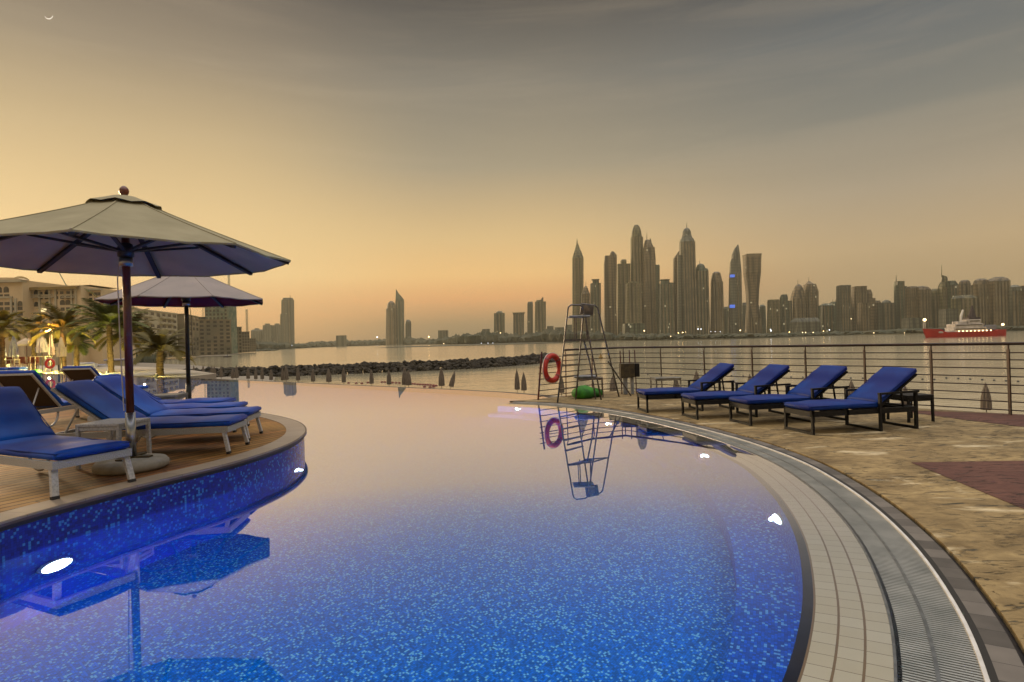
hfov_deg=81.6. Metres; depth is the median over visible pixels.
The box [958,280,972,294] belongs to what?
skyscraper
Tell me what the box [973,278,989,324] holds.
skyscraper
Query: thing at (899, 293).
skyscraper
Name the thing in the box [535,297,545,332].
skyscraper
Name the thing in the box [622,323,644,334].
building
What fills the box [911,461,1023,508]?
maroon deck patch
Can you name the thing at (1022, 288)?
skyscraper
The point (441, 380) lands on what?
beach umbrella
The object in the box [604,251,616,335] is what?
skyscraper
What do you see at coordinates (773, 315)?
skyscraper
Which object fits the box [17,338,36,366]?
terrace parasol
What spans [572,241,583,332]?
skyscraper
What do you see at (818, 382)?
sun lounger
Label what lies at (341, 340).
office block
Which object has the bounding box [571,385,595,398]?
bean bag
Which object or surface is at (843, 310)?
skyscraper
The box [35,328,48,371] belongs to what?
closed parasol
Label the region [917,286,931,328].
skyscraper
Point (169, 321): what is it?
apartment block
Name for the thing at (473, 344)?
sand spit
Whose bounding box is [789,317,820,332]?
building
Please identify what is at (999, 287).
skyscraper
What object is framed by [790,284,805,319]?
skyscraper
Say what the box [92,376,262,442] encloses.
sun lounger
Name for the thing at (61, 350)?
closed parasol
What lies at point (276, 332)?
skyscraper
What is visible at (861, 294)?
skyscraper
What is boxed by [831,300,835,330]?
skyscraper
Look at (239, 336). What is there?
stepped block
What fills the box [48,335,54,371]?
closed parasol
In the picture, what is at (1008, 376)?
railing
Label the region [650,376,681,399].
side table
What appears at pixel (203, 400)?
sun lounger
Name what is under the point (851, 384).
beach umbrella
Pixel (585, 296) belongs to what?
skyscraper
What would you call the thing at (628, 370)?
control box
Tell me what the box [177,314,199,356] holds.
apartment block
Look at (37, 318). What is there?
palm tree
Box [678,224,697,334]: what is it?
skyscraper
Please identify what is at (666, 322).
skyscraper
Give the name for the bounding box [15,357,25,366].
wooden chair
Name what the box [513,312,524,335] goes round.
skyscraper
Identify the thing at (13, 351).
closed parasol
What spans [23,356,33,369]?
wooden chair
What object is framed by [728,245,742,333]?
skyscraper
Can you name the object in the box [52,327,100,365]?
palm tree
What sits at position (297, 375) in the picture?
beach umbrella
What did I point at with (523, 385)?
beach umbrella
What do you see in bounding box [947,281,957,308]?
skyscraper
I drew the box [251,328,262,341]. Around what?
skyscraper
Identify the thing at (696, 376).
beach umbrella
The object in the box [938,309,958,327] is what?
skyscraper
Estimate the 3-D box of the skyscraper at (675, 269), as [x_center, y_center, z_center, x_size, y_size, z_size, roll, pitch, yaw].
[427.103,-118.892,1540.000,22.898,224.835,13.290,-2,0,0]
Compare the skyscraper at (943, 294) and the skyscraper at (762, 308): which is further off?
the skyscraper at (762, 308)
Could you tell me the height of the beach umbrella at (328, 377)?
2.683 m
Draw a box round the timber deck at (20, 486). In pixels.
[0,406,285,512]
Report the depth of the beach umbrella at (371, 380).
86.71 m
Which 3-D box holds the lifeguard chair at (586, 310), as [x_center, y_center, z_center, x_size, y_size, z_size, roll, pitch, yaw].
[1.994,0.266,14.340,2.196,2.339,0.552,-2,0,-17]
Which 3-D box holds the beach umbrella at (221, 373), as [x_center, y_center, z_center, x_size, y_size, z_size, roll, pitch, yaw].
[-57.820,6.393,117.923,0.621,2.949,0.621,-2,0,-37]
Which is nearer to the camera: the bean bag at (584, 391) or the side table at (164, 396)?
the side table at (164, 396)
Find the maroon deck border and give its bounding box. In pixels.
[913,411,1023,425]
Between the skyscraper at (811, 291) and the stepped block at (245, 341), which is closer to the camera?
the stepped block at (245, 341)
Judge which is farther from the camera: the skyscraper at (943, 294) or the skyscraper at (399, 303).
the skyscraper at (399, 303)
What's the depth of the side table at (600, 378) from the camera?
14.88 m
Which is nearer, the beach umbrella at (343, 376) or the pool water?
the pool water
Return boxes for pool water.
[0,374,901,681]
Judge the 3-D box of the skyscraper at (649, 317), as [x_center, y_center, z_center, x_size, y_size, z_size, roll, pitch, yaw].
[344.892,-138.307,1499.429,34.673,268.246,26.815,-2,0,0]
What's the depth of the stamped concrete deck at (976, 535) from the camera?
6.72 m
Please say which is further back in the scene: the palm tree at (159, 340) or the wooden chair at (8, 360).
the wooden chair at (8, 360)
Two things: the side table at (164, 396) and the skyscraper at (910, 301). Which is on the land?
the skyscraper at (910, 301)
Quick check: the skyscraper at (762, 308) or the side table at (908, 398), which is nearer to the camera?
the side table at (908, 398)
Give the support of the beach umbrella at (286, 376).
on the beach
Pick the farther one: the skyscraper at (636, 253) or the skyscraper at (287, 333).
the skyscraper at (287, 333)
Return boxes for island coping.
[0,413,306,527]
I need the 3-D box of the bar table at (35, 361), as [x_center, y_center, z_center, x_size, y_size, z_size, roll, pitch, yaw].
[-37.378,1.899,47.000,1.300,1.250,0.600,-2,0,0]
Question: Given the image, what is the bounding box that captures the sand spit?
[379,342,559,347]
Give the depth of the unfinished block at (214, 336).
509.81 m
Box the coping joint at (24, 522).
[0,439,302,531]
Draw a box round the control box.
[619,350,639,394]
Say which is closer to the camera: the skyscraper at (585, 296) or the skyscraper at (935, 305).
the skyscraper at (935, 305)
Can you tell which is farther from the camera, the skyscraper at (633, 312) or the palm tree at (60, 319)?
the skyscraper at (633, 312)
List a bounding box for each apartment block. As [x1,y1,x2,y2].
[134,308,177,357]
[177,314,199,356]
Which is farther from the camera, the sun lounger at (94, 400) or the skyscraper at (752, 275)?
the skyscraper at (752, 275)
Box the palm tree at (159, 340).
[122,326,195,375]
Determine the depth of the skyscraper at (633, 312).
1406.53 m
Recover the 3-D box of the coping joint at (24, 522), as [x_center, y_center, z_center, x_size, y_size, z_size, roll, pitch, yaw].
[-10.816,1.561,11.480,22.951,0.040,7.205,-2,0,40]
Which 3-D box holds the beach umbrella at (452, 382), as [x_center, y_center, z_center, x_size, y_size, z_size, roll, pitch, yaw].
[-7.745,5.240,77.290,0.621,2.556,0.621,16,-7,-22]
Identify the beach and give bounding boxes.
[133,353,559,396]
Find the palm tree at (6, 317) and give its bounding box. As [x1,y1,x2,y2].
[0,310,33,367]
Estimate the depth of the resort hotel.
234.88 m
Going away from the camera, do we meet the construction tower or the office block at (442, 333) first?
the construction tower
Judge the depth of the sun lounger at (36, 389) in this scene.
9.46 m
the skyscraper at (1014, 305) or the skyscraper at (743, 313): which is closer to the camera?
the skyscraper at (1014, 305)
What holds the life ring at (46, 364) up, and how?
on the promenade
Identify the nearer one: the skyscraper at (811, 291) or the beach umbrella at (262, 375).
the beach umbrella at (262, 375)
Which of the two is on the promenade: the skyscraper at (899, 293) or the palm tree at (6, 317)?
the palm tree at (6, 317)
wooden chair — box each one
[6,357,12,366]
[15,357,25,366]
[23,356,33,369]
[29,357,38,369]
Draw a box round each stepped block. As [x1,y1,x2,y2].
[237,327,241,352]
[242,331,249,351]
[250,338,255,351]
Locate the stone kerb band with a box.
[515,401,1023,681]
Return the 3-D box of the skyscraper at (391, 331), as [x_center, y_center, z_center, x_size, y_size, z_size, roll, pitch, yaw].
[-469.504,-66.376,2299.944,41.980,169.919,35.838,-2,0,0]
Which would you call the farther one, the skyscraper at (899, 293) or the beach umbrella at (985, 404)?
the skyscraper at (899, 293)
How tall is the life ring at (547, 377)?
0.762 m
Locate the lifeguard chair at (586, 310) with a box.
[557,303,631,402]
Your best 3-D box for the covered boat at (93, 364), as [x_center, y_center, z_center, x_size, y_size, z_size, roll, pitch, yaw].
[-39.414,2.366,55.000,1.559,0.621,1.600,-2,0,0]
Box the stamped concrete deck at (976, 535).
[510,391,1023,681]
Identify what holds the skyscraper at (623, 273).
on the land
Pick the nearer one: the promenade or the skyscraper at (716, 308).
the promenade
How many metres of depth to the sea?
147.27 m
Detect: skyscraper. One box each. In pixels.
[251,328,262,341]
[262,323,272,341]
[272,323,279,342]
[280,298,294,343]
[386,301,396,344]
[395,289,403,344]
[405,320,410,337]
[494,311,504,333]
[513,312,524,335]
[527,302,532,333]
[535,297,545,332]
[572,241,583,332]
[581,286,589,331]
[590,279,600,332]
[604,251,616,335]
[616,259,629,334]
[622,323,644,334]
[625,281,641,323]
[631,225,642,282]
[642,237,656,333]
[656,265,659,333]
[658,279,674,334]
[673,251,678,334]
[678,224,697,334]
[695,263,709,334]
[710,272,724,333]
[722,307,728,333]
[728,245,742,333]
[742,253,761,333]
[742,303,745,332]
[759,305,765,333]
[767,299,779,333]
[779,294,791,332]
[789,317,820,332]
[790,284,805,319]
[803,281,818,317]
[818,303,832,332]
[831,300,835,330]
[836,285,851,331]
[851,286,874,330]
[857,303,869,330]
[875,300,880,329]
[877,300,894,329]
[894,277,906,328]
[901,318,924,328]
[905,286,917,317]
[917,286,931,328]
[931,289,938,327]
[938,265,947,308]
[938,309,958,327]
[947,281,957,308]
[951,295,977,320]
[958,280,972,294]
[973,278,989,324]
[988,277,1010,325]
[1008,285,1021,325]
[1020,286,1023,325]
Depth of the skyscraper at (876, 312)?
1345.34 m
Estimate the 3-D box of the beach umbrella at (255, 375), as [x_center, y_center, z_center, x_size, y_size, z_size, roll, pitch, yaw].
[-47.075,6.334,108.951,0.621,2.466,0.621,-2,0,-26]
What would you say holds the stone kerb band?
on the stamped concrete deck at (976, 535)
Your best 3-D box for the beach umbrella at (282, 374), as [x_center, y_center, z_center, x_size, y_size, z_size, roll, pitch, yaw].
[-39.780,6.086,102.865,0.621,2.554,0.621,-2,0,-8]
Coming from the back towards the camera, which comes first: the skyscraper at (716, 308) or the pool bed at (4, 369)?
the skyscraper at (716, 308)
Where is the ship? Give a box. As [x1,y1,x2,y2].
[923,305,1005,337]
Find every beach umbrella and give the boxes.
[219,366,222,378]
[234,365,238,377]
[246,368,249,378]
[254,368,257,378]
[260,367,263,380]
[269,370,272,379]
[281,368,283,379]
[284,366,288,381]
[296,367,299,380]
[311,369,314,381]
[326,368,331,381]
[342,366,345,381]
[369,369,373,385]
[387,369,390,384]
[402,367,406,384]
[406,369,411,384]
[439,368,444,388]
[449,371,454,388]
[515,369,519,392]
[521,372,526,390]
[560,378,564,395]
[610,376,616,390]
[693,370,698,382]
[848,381,854,395]
[980,383,991,411]
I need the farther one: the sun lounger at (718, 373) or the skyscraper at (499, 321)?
the skyscraper at (499, 321)
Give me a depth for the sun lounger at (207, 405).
8.59 m
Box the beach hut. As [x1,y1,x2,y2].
[104,358,134,365]
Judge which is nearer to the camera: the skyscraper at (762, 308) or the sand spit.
the sand spit
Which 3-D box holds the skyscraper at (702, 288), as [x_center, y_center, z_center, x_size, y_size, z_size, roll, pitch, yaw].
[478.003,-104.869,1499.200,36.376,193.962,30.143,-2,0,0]
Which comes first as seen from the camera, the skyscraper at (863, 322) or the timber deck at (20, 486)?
the timber deck at (20, 486)
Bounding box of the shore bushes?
[136,348,278,362]
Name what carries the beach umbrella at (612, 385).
on the beach
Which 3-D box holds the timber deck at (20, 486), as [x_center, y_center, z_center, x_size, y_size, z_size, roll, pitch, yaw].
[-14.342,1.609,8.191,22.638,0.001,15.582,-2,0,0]
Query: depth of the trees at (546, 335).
1141.43 m
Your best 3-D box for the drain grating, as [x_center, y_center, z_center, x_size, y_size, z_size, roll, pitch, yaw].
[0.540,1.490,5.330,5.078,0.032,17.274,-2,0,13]
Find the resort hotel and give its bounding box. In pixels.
[0,276,135,365]
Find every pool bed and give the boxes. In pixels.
[0,367,8,370]
[8,367,27,370]
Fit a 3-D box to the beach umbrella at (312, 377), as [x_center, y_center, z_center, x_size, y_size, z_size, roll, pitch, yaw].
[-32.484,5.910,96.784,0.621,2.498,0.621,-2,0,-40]
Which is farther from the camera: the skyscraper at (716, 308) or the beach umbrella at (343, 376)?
the skyscraper at (716, 308)
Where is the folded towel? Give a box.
[573,375,595,377]
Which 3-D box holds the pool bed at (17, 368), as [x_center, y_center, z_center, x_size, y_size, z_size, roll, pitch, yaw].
[-36.657,2.254,44.000,0.900,0.500,0.800,-2,0,0]
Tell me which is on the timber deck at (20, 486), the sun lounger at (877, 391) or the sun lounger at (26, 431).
the sun lounger at (26, 431)
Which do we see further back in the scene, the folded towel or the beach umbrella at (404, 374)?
the beach umbrella at (404, 374)
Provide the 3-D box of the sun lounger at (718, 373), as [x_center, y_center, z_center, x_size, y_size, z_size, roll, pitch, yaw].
[3.445,0.933,11.836,1.805,0.902,0.716,-2,0,-4]
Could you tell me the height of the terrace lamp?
3.300 m
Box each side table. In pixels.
[75,418,151,468]
[153,393,187,399]
[578,376,603,396]
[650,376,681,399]
[886,393,934,422]
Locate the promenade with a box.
[6,365,215,378]
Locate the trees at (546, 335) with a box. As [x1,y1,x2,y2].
[256,325,1023,348]
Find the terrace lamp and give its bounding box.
[48,329,51,372]
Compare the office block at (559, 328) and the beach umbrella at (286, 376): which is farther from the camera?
the office block at (559, 328)
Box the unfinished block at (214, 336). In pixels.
[199,319,231,355]
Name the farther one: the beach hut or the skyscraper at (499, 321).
the skyscraper at (499, 321)
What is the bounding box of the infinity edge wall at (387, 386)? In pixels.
[136,376,551,397]
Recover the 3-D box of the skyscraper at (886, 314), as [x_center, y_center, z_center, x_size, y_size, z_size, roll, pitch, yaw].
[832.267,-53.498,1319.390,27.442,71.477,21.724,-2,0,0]
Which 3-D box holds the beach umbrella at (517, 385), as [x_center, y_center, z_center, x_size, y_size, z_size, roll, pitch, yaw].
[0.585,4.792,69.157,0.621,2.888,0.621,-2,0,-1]
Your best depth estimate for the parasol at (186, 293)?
10.72 m
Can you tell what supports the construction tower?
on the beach
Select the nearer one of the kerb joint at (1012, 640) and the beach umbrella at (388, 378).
the kerb joint at (1012, 640)
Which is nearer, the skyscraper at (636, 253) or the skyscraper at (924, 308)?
the skyscraper at (924, 308)
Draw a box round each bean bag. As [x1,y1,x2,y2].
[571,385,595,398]
[595,388,601,396]
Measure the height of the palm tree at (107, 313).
5.895 m
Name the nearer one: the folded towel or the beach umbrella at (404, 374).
the folded towel
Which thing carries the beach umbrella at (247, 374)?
on the beach
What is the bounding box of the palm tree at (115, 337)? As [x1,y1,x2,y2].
[90,308,161,369]
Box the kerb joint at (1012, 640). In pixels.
[534,402,1023,664]
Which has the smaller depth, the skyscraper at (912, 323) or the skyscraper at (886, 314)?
the skyscraper at (912, 323)
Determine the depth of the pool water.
3.95 m
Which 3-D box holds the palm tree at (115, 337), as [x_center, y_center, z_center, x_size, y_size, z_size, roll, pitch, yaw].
[-28.418,-0.080,43.911,4.552,4.718,4.916,-2,0,35]
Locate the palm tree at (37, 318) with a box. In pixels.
[5,314,58,369]
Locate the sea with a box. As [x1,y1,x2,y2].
[153,331,1023,414]
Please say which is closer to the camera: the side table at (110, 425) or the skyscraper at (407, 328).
the side table at (110, 425)
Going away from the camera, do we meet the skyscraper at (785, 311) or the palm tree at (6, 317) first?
the palm tree at (6, 317)
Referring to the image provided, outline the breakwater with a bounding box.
[182,352,560,376]
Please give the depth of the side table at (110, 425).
6.14 m
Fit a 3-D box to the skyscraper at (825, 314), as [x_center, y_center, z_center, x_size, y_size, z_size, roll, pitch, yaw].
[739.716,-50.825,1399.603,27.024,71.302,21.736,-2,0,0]
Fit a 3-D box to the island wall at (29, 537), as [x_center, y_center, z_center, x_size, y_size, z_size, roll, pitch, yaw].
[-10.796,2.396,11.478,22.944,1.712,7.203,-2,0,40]
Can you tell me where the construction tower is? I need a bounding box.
[202,306,237,353]
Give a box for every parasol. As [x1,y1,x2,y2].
[0,186,290,475]
[8,336,19,361]
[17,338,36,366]
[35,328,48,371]
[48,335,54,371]
[56,336,66,372]
[94,277,262,398]
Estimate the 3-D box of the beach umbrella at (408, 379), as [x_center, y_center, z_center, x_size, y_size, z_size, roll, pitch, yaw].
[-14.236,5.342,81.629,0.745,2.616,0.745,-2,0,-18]
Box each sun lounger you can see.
[0,370,79,426]
[0,386,135,499]
[51,380,249,453]
[60,366,148,405]
[87,374,249,431]
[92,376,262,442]
[141,388,236,403]
[636,363,734,412]
[681,364,790,419]
[729,365,848,425]
[783,367,918,434]
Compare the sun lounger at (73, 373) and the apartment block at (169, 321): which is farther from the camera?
the apartment block at (169, 321)
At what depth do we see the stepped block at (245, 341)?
705.50 m
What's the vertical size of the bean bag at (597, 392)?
0.225 m
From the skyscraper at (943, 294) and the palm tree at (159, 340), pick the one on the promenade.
the palm tree at (159, 340)
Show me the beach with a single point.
(180, 366)
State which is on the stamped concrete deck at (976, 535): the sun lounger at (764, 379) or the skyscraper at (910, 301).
the sun lounger at (764, 379)
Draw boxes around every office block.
[336,335,346,346]
[438,330,447,337]
[554,327,563,330]
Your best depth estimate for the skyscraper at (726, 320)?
1593.56 m
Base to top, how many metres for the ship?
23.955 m
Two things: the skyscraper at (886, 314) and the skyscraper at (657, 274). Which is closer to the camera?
the skyscraper at (886, 314)
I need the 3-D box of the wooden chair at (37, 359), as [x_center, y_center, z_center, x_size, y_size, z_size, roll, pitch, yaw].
[-38.692,1.937,48.005,0.485,1.251,0.490,-2,0,0]
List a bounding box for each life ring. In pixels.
[44,358,54,368]
[542,352,560,383]
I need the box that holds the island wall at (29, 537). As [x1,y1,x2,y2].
[0,438,304,562]
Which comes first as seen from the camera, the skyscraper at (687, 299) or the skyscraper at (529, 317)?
the skyscraper at (687, 299)
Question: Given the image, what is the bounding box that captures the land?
[258,330,1023,349]
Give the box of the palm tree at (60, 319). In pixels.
[21,302,96,370]
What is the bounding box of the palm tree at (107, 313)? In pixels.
[65,288,150,371]
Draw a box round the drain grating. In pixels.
[510,402,989,681]
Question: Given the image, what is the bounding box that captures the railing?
[537,342,1023,414]
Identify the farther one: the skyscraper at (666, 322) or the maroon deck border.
the skyscraper at (666, 322)
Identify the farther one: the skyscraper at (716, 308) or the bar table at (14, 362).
the skyscraper at (716, 308)
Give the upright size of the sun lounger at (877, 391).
0.902 m
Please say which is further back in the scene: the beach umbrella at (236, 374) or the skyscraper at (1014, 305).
the skyscraper at (1014, 305)
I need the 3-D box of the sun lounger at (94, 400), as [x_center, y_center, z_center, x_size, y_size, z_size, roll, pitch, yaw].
[-4.220,0.886,6.981,1.943,0.878,0.686,-2,0,-6]
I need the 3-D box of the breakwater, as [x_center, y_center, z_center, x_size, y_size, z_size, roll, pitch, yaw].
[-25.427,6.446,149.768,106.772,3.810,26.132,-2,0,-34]
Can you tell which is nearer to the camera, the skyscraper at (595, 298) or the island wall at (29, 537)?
the island wall at (29, 537)
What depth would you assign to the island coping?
5.56 m
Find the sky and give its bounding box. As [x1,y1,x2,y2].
[0,0,1023,343]
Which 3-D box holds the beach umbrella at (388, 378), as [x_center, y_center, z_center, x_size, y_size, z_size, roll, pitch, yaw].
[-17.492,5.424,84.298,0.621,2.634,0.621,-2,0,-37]
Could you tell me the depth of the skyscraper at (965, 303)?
1137.06 m
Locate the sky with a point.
(455, 157)
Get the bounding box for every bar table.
[5,359,19,366]
[29,356,50,371]
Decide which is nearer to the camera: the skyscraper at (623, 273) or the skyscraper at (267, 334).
the skyscraper at (623, 273)
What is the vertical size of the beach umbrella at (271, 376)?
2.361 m
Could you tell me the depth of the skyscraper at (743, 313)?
1593.56 m
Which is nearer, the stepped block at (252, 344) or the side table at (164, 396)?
the side table at (164, 396)
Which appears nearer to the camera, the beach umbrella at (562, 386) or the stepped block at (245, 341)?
the beach umbrella at (562, 386)
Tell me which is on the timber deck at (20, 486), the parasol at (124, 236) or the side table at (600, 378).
the parasol at (124, 236)

